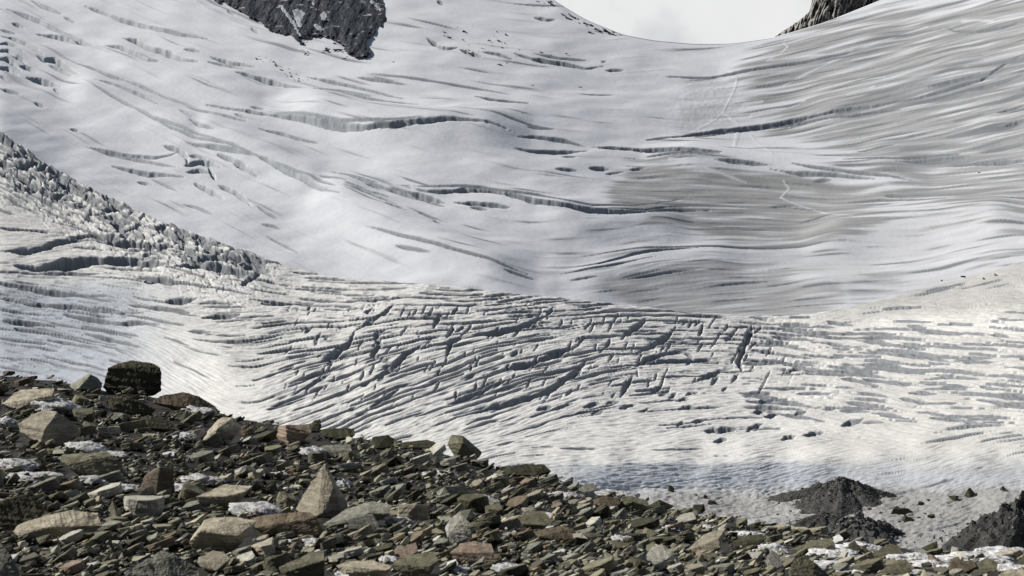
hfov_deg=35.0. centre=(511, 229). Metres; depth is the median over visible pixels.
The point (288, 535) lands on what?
rock
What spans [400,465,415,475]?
rock
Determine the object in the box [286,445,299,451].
rock
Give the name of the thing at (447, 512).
rock
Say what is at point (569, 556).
rock
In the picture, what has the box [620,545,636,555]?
rock
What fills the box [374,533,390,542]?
rock
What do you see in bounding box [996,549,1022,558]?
rock
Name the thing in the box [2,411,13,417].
rock
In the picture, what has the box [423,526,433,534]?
rock
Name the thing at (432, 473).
rock
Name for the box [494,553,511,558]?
rock
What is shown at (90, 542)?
rock
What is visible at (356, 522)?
rock
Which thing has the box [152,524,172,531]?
rock
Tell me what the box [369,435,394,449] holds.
rock
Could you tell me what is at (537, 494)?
rock
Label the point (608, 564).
rock
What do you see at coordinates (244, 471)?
rock
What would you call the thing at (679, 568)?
rock
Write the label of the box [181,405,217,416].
snow patch
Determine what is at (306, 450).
snow patch
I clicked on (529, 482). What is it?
rock
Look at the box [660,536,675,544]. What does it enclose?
rock
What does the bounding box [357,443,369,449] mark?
rock
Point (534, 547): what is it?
rock
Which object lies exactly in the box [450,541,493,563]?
rock
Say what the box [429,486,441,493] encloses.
rock
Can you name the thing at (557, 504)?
rock
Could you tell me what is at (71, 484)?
rock
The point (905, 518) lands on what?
rock
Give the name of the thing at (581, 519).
rock
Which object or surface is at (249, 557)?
rock
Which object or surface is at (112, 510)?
rock
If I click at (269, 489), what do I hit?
rock
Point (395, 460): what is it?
rock
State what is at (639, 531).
rock
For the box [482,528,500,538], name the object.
rock
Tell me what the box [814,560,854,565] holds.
snow patch
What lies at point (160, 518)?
rock
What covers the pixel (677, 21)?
sky
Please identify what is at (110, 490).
rock
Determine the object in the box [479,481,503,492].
rock
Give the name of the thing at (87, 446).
snow patch
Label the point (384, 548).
rock
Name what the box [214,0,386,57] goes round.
cliff
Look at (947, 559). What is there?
snow patch
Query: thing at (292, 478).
rock
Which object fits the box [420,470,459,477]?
snow patch
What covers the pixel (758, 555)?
rock
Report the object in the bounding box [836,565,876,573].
snow patch
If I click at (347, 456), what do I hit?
rock
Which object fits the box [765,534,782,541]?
rock
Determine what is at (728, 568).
rock
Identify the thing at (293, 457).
rock
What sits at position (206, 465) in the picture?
rock
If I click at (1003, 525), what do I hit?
debris heap
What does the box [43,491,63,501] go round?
rock
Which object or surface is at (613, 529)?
rock
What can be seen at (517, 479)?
rock
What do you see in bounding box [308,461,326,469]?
rock
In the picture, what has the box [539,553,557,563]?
rock
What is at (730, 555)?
rock
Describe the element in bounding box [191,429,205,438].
rock
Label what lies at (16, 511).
rock
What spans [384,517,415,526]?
snow patch
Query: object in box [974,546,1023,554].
snow patch
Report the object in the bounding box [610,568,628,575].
rock
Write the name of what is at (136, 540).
rock
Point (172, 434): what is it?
rock
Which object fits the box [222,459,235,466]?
rock
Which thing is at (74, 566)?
rock
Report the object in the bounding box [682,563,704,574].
rock
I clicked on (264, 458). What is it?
rock
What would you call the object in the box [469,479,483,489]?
rock
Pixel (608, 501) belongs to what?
rock
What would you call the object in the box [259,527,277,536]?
rock
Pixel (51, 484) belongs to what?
rock
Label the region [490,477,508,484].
rock
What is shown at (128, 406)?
rock
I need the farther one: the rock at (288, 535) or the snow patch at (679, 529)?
the snow patch at (679, 529)
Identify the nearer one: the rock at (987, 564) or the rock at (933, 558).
the rock at (987, 564)
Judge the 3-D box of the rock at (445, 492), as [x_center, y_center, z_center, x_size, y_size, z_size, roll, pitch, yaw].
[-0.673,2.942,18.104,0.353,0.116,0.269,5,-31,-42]
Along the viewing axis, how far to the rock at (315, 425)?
24.39 m
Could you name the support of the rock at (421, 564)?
on the ground
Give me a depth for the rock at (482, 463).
22.16 m
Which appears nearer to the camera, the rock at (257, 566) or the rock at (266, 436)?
the rock at (257, 566)
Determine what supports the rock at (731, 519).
on the ground
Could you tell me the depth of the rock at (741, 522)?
18.65 m
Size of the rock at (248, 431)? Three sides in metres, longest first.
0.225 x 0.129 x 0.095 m
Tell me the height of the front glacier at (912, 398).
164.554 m
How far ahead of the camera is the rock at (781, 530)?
18.16 m
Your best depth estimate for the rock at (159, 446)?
19.94 m
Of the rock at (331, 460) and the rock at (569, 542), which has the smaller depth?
the rock at (569, 542)
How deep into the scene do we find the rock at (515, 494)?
18.63 m
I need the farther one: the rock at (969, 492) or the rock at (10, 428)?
the rock at (969, 492)
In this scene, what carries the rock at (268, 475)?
on the ground
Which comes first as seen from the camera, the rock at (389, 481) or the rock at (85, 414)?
the rock at (389, 481)
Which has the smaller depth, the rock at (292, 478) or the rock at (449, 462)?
the rock at (292, 478)
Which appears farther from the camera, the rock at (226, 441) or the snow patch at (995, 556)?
the rock at (226, 441)
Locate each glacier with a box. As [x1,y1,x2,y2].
[0,0,1023,315]
[0,132,1023,551]
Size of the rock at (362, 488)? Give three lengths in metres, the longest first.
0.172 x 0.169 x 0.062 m
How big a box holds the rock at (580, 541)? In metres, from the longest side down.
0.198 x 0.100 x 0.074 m
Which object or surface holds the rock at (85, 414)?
on the ground
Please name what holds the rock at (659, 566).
on the ground
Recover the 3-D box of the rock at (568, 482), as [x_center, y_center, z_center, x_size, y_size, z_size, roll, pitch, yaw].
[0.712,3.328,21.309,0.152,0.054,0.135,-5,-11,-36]
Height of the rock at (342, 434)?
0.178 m
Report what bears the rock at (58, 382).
on the ground
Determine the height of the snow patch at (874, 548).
0.092 m
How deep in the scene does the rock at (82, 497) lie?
16.03 m
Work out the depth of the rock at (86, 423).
21.32 m
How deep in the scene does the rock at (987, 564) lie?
13.42 m
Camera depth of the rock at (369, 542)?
14.38 m
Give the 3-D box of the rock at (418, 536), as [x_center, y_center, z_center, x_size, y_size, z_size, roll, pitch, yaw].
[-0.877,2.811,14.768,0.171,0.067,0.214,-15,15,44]
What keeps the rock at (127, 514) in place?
on the ground
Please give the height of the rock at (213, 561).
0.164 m
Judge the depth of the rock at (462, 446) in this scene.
22.83 m
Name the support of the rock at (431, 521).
on the ground
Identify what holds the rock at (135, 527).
on the ground
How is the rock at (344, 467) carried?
on the ground
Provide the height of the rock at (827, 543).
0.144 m
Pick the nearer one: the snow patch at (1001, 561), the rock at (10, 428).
the snow patch at (1001, 561)
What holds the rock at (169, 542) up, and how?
on the ground
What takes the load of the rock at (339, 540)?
on the ground
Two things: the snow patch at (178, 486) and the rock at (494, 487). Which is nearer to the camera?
the snow patch at (178, 486)
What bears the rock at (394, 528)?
on the ground
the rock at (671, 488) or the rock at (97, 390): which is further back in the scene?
the rock at (671, 488)
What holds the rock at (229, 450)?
on the ground
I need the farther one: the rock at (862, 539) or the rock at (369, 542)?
the rock at (862, 539)
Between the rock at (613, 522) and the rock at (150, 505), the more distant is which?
the rock at (613, 522)
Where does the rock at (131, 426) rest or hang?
on the ground
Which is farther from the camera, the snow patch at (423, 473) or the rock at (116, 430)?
the rock at (116, 430)
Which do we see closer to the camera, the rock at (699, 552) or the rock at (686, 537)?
the rock at (699, 552)
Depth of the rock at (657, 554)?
13.83 m
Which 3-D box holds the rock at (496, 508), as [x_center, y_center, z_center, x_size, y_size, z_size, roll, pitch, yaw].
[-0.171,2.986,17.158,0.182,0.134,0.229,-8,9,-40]
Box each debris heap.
[694,476,902,521]
[789,512,841,527]
[793,509,905,544]
[894,490,1023,553]
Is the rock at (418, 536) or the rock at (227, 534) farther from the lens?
the rock at (418, 536)
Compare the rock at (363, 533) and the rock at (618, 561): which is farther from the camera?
the rock at (363, 533)
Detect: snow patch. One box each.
[0,416,18,428]
[0,458,39,471]
[5,471,67,481]
[28,399,82,414]
[63,441,106,453]
[78,475,107,483]
[99,451,137,459]
[110,483,139,491]
[172,432,200,440]
[174,483,182,491]
[180,473,225,485]
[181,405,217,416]
[228,501,282,518]
[271,471,290,479]
[298,445,326,455]
[302,538,317,543]
[336,479,355,489]
[379,555,399,564]
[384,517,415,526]
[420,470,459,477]
[441,565,473,574]
[490,562,518,571]
[552,491,582,499]
[594,489,639,499]
[610,534,629,542]
[662,525,684,531]
[694,524,715,528]
[728,531,767,536]
[752,542,792,553]
[805,548,864,558]
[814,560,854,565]
[817,564,831,571]
[835,541,881,552]
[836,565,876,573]
[878,569,923,575]
[886,552,934,561]
[909,559,949,567]
[935,551,1015,560]
[936,556,968,562]
[971,558,1015,564]
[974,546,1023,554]
[996,563,1023,571]
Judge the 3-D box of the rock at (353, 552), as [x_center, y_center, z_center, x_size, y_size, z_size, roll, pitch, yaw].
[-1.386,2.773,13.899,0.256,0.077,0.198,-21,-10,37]
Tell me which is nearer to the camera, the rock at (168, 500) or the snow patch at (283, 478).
the rock at (168, 500)
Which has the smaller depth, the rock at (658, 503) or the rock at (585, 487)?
the rock at (658, 503)
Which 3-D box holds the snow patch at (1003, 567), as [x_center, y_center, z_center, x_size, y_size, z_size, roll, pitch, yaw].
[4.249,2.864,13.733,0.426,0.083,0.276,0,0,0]
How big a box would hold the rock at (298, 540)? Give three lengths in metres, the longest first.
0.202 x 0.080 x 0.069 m
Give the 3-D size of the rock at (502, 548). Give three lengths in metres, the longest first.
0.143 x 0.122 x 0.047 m
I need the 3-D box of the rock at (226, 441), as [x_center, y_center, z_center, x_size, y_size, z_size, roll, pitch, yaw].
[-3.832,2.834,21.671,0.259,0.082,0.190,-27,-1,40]
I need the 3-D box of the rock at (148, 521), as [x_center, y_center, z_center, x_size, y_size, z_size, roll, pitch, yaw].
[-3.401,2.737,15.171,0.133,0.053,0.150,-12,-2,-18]
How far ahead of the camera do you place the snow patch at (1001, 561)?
14.88 m
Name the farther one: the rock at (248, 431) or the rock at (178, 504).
the rock at (248, 431)
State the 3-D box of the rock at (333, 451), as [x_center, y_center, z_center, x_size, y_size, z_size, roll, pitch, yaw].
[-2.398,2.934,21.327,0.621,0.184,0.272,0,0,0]
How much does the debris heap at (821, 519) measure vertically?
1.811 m
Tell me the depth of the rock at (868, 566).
13.36 m
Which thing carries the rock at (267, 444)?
on the ground
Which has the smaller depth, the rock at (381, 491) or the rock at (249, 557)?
the rock at (249, 557)
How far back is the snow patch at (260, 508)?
15.93 m
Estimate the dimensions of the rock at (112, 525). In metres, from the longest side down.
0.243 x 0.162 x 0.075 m
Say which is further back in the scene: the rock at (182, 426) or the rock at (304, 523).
the rock at (182, 426)
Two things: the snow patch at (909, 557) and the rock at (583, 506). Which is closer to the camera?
the snow patch at (909, 557)
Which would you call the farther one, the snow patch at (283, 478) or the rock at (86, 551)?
the snow patch at (283, 478)
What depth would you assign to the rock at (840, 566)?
13.45 m
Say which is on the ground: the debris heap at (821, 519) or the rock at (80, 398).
the rock at (80, 398)
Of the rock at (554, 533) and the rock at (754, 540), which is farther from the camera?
the rock at (754, 540)
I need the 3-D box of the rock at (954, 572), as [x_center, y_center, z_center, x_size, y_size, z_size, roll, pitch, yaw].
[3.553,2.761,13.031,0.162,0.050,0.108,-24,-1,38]
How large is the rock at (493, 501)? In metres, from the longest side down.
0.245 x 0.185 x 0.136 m
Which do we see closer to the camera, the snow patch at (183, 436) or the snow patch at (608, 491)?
the snow patch at (608, 491)
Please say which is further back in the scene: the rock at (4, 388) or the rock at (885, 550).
the rock at (4, 388)
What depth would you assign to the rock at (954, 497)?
229.19 m
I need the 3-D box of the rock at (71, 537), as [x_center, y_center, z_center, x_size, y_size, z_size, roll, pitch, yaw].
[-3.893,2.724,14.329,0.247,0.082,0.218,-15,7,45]
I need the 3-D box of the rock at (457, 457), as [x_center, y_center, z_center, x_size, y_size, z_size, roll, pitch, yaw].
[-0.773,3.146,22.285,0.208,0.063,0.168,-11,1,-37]
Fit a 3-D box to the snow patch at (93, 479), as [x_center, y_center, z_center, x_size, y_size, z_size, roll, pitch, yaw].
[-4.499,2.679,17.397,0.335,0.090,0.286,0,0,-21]
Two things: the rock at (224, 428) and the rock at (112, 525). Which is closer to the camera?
the rock at (112, 525)
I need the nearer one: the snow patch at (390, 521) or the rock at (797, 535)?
the snow patch at (390, 521)
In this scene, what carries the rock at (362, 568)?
on the ground
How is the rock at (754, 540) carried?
on the ground
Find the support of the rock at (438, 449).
on the ground
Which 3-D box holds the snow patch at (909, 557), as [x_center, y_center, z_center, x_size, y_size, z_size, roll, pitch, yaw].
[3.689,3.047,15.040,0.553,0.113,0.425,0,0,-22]
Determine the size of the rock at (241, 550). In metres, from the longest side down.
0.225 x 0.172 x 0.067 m
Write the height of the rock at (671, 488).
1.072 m
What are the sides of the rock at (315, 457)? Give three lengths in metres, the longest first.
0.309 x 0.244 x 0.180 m
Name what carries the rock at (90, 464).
on the ground
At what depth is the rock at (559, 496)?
18.72 m
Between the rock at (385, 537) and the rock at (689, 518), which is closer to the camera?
the rock at (385, 537)
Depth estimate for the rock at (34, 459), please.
18.20 m
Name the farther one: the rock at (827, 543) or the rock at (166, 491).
the rock at (166, 491)
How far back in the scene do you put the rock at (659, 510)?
19.12 m
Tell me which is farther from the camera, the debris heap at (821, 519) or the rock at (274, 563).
the debris heap at (821, 519)
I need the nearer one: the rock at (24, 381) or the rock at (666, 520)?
the rock at (666, 520)
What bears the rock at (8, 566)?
on the ground
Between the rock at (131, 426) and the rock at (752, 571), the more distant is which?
the rock at (131, 426)
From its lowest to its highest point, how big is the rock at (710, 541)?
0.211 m
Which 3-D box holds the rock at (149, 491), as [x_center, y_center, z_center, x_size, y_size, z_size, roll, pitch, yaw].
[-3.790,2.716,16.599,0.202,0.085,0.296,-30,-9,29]
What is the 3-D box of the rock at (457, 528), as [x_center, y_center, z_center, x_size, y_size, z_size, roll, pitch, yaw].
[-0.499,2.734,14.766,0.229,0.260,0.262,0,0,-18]
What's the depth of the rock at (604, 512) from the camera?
17.58 m
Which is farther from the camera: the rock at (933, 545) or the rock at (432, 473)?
the rock at (432, 473)
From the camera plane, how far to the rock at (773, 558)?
13.59 m
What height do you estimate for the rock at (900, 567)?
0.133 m
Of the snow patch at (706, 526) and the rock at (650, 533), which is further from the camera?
the snow patch at (706, 526)
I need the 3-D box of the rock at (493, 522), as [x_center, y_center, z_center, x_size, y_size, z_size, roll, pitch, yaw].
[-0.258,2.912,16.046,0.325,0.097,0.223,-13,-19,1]
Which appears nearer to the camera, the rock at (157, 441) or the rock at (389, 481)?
the rock at (389, 481)
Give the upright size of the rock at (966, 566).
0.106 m
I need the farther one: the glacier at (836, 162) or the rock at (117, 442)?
the glacier at (836, 162)
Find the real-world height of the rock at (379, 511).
0.251 m
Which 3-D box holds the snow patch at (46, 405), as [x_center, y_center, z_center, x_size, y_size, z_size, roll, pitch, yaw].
[-6.402,2.495,22.818,0.783,0.230,0.669,0,0,-24]
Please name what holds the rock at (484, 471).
on the ground
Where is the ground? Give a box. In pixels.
[0,376,1019,575]
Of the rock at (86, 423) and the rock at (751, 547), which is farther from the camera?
the rock at (86, 423)
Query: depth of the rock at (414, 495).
17.66 m
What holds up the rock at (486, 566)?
on the ground
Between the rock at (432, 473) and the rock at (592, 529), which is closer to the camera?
the rock at (592, 529)
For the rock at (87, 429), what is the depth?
20.86 m
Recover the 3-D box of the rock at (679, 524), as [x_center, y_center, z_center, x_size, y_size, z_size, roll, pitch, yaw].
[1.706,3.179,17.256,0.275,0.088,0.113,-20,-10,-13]
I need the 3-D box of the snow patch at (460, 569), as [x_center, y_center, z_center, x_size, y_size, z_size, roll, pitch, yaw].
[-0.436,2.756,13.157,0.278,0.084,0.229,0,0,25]
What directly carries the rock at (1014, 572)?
on the ground
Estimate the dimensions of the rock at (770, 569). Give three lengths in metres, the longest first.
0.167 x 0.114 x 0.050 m
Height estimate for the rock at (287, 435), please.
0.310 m
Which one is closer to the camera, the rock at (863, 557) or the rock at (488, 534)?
the rock at (863, 557)
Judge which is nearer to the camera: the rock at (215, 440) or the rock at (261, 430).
the rock at (215, 440)
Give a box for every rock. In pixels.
[0,384,8,394]
[0,495,47,531]
[0,543,19,575]
[1,388,53,411]
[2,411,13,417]
[6,426,17,430]
[13,510,100,537]
[15,376,33,385]
[18,410,78,445]
[24,475,60,493]
[27,458,37,462]
[32,534,52,545]
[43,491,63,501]
[51,380,63,384]
[53,547,77,563]
[56,478,81,491]
[58,529,83,544]
[58,559,85,574]
[60,451,122,476]
[64,491,89,504]
[70,374,101,391]
[72,394,88,403]
[72,408,95,421]
[76,546,94,557]
[77,539,94,548]
[79,425,93,435]
[82,421,96,431]
[83,531,112,544]
[88,482,122,497]
[90,387,100,393]
[94,401,105,407]
[96,470,122,482]
[97,426,121,434]
[98,520,122,530]
[101,559,118,565]
[103,360,161,395]
[105,439,120,446]
[106,501,116,516]
[107,396,155,418]
[113,412,132,423]
[113,419,146,431]
[121,442,144,450]
[121,512,132,519]
[122,535,146,547]
[123,495,164,515]
[124,523,141,533]
[124,550,198,575]
[127,529,149,539]
[127,542,143,552]
[132,486,154,495]
[134,427,151,432]
[140,416,175,432]
[140,467,174,494]
[141,517,153,524]
[146,439,161,444]
[147,536,176,551]
[148,443,163,450]
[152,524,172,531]
[153,392,218,414]
[153,512,168,523]
[156,487,171,495]
[164,495,171,504]
[165,431,179,438]
[167,501,184,508]
[175,423,189,428]
[178,482,204,500]
[180,411,201,424]
[183,500,202,512]
[186,450,214,463]
[190,476,208,483]
[190,517,256,551]
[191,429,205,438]
[197,484,251,509]
[197,550,230,572]
[198,462,213,468]
[203,417,240,439]
[203,433,223,447]
[214,444,239,455]
[222,439,231,444]
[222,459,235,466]
[224,565,246,573]
[232,545,251,555]
[234,465,254,476]
[236,551,255,563]
[238,438,256,445]
[240,427,253,434]
[247,452,273,465]
[250,561,263,570]
[251,431,275,442]
[251,512,322,537]
[251,537,275,556]
[255,427,267,433]
[256,534,268,539]
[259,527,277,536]
[261,443,273,447]
[261,484,277,493]
[262,473,274,477]
[262,553,290,572]
[264,445,281,453]
[274,459,285,465]
[275,491,297,504]
[276,531,294,539]
[277,424,311,445]
[279,552,324,575]
[285,476,296,481]
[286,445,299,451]
[286,455,299,460]
[291,535,309,544]
[296,464,347,517]
[308,452,326,463]
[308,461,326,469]
[310,419,320,432]
[319,428,354,440]
[319,444,352,457]
[323,501,391,527]
[325,459,336,462]
[328,536,343,544]
[335,462,356,472]
[337,546,363,557]
[337,560,391,575]
[339,452,355,460]
[348,514,378,533]
[348,524,373,540]
[353,484,366,492]
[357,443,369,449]
[358,539,374,546]
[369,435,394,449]
[369,485,390,497]
[371,463,389,476]
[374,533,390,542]
[374,543,392,552]
[379,477,397,484]
[380,456,401,465]
[381,450,394,459]
[385,523,401,533]
[391,483,405,490]
[391,552,438,575]
[394,543,417,558]
[397,504,428,522]
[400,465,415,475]
[401,440,434,449]
[404,473,419,478]
[405,489,420,500]
[408,530,424,542]
[412,452,433,463]
[422,469,436,477]
[423,519,439,524]
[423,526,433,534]
[429,444,446,455]
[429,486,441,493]
[429,513,442,519]
[433,538,448,546]
[437,484,467,498]
[438,458,455,465]
[440,494,459,505]
[443,509,455,514]
[445,516,471,545]
[447,435,481,459]
[447,462,468,472]
[450,455,460,460]
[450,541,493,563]
[457,494,489,513]
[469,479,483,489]
[470,459,488,467]
[471,515,501,527]
[476,468,488,474]
[478,560,499,570]
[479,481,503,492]
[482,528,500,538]
[485,503,503,515]
[488,498,499,504]
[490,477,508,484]
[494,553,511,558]
[496,466,505,470]
[497,515,521,528]
[497,564,528,575]
[498,544,509,551]
[502,464,550,476]
[506,495,528,508]
[509,476,523,482]
[509,487,526,494]
[509,491,518,499]
[509,529,532,540]
[517,511,551,529]
[520,478,536,487]
[524,542,542,552]
[527,489,543,500]
[534,526,572,541]
[535,502,545,509]
[537,474,558,485]
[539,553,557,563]
[551,492,563,500]
[551,502,563,508]
[560,480,572,484]
[561,538,575,545]
[561,553,577,561]
[572,516,585,523]
[573,540,596,554]
[574,507,593,518]
[574,537,590,544]
[577,503,592,509]
[578,483,596,492]
[578,497,593,504]
[579,526,595,533]
[581,490,595,497]
[581,556,616,574]
[585,517,601,527]
[589,505,611,520]
[593,496,619,506]
[605,520,620,525]
[609,525,616,534]
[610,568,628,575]
[612,507,626,518]
[615,558,621,565]
[618,496,649,513]
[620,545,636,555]
[626,517,659,530]
[628,556,646,568]
[635,529,643,533]
[636,539,649,547]
[642,527,659,538]
[643,506,665,514]
[646,545,672,565]
[648,560,667,572]
[649,500,673,509]
[660,518,669,524]
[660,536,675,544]
[662,563,684,573]
[665,521,684,531]
[667,485,674,491]
[671,532,695,542]
[675,512,698,524]
[677,554,692,561]
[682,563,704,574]
[684,524,692,529]
[687,528,725,551]
[692,504,704,513]
[694,550,708,556]
[702,552,717,561]
[706,513,716,519]
[707,500,716,504]
[712,562,734,575]
[718,516,735,525]
[723,551,736,558]
[732,534,766,548]
[736,517,747,527]
[742,567,760,575]
[745,545,753,550]
[748,551,762,560]
[762,565,776,574]
[764,551,782,568]
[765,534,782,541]
[775,525,791,533]
[789,555,828,575]
[790,538,834,553]
[792,533,801,537]
[807,526,828,535]
[832,563,848,571]
[849,557,884,573]
[850,537,866,542]
[854,552,873,562]
[857,544,872,553]
[873,544,901,558]
[877,560,913,575]
[891,508,911,514]
[902,515,913,521]
[921,541,937,550]
[923,548,943,555]
[928,556,939,561]
[947,560,976,572]
[948,495,959,500]
[949,568,963,575]
[950,546,967,552]
[964,488,973,496]
[966,557,997,573]
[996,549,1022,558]
[998,569,1023,575]
[1018,555,1023,564]
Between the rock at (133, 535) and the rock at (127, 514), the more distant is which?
the rock at (127, 514)
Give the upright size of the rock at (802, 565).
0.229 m
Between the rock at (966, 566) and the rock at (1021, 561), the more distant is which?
the rock at (1021, 561)
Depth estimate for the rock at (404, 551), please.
13.85 m
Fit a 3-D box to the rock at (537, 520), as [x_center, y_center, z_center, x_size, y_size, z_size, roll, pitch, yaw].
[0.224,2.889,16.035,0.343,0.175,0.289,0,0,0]
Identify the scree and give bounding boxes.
[0,371,1023,575]
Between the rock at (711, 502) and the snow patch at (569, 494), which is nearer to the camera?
the snow patch at (569, 494)
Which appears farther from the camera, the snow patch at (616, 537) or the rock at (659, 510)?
the rock at (659, 510)
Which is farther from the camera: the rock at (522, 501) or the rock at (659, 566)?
the rock at (522, 501)
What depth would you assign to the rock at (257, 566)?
13.27 m
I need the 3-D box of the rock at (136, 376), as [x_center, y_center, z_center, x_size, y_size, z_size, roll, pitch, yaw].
[-6.098,2.410,26.329,0.944,0.589,0.674,0,0,0]
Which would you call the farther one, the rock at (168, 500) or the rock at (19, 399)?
the rock at (19, 399)
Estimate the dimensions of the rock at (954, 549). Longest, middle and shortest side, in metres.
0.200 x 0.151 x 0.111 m
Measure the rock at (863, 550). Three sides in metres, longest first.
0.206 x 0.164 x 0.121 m
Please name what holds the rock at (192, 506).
on the ground
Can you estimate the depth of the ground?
18.73 m
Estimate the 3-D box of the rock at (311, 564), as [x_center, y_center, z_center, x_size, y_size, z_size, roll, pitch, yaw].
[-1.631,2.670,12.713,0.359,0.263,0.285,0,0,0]
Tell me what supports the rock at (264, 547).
on the ground
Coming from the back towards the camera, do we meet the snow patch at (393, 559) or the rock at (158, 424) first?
the rock at (158, 424)
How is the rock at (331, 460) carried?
on the ground
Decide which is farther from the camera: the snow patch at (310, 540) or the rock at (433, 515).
the rock at (433, 515)
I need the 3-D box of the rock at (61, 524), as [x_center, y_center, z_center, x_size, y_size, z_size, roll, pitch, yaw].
[-4.066,2.671,14.629,0.783,0.283,0.382,0,0,0]
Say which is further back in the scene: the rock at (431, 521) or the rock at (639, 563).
the rock at (431, 521)
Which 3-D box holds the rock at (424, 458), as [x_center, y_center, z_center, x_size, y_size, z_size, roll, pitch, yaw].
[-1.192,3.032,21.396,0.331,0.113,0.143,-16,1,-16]
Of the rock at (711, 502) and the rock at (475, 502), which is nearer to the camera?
the rock at (475, 502)
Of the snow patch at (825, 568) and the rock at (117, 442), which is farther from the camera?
the rock at (117, 442)
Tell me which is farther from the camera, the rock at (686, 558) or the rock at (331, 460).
the rock at (331, 460)
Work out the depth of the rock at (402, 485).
18.20 m
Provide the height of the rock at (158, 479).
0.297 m
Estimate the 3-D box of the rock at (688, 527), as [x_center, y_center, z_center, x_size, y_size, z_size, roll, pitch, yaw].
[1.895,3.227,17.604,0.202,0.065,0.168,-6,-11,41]
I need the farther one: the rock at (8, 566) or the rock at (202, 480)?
the rock at (202, 480)
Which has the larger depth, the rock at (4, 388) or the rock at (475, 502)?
the rock at (4, 388)
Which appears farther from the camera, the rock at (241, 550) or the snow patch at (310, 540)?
the snow patch at (310, 540)
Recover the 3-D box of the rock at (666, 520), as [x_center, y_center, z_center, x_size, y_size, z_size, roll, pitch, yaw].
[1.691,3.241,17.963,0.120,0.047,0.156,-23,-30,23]
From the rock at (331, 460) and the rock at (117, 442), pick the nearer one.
the rock at (117, 442)
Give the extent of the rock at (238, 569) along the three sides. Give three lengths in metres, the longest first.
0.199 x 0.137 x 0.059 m
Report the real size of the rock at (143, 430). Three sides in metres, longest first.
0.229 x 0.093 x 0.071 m
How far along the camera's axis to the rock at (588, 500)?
18.95 m
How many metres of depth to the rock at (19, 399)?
22.81 m
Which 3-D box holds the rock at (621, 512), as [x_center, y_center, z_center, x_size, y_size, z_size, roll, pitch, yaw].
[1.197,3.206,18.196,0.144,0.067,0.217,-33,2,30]
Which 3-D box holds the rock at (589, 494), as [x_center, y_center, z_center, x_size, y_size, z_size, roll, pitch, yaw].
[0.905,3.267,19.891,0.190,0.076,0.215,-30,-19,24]
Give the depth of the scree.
16.12 m
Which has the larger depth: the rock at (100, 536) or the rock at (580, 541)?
the rock at (580, 541)
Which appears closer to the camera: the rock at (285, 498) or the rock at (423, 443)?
the rock at (285, 498)
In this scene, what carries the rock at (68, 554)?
on the ground
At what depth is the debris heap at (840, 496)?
233.57 m
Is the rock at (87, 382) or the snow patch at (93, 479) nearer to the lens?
the snow patch at (93, 479)
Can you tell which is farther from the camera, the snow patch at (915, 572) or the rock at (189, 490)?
the rock at (189, 490)
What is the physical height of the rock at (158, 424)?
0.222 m
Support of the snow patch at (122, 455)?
on the ground
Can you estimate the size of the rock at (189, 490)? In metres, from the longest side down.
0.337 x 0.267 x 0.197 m
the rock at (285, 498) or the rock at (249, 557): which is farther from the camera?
the rock at (285, 498)
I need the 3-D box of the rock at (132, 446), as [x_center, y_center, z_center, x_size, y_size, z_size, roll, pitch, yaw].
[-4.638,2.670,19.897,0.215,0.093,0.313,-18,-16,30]
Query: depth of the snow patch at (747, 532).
17.14 m
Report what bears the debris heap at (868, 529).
on the front glacier at (912, 398)
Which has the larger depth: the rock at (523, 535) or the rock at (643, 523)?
the rock at (643, 523)
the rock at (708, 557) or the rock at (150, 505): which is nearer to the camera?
the rock at (708, 557)
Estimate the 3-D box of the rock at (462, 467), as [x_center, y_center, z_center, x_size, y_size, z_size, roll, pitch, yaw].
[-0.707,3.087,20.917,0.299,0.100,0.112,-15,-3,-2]
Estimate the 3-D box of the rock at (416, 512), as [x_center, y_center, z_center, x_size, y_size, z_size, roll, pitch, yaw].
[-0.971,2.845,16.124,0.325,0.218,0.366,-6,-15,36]
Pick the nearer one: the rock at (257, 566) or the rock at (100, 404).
the rock at (257, 566)
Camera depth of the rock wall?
917.39 m
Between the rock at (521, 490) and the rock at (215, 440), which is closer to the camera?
the rock at (521, 490)
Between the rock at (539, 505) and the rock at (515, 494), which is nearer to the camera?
the rock at (539, 505)
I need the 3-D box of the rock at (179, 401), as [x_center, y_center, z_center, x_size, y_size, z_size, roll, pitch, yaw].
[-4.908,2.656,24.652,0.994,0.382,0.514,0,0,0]
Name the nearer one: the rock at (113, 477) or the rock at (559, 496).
the rock at (113, 477)
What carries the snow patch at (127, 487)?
on the ground
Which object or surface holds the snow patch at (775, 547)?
on the ground
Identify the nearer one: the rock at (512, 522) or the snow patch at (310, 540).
the snow patch at (310, 540)
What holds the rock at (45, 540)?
on the ground
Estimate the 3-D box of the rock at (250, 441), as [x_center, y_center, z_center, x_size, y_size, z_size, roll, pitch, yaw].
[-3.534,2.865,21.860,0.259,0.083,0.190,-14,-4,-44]
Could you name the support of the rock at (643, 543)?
on the ground
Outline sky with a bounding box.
[555,0,811,43]
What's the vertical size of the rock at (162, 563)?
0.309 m
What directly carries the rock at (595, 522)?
on the ground
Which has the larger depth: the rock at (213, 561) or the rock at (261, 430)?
the rock at (261, 430)
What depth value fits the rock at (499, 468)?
22.16 m
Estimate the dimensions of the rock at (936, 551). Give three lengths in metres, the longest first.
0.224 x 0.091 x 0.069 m
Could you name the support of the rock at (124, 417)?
on the ground
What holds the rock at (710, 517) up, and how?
on the ground
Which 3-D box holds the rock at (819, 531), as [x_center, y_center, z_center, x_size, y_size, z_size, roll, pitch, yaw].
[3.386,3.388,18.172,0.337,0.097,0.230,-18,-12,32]
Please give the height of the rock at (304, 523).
0.264 m
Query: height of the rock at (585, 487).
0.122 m
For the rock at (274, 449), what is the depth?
21.12 m

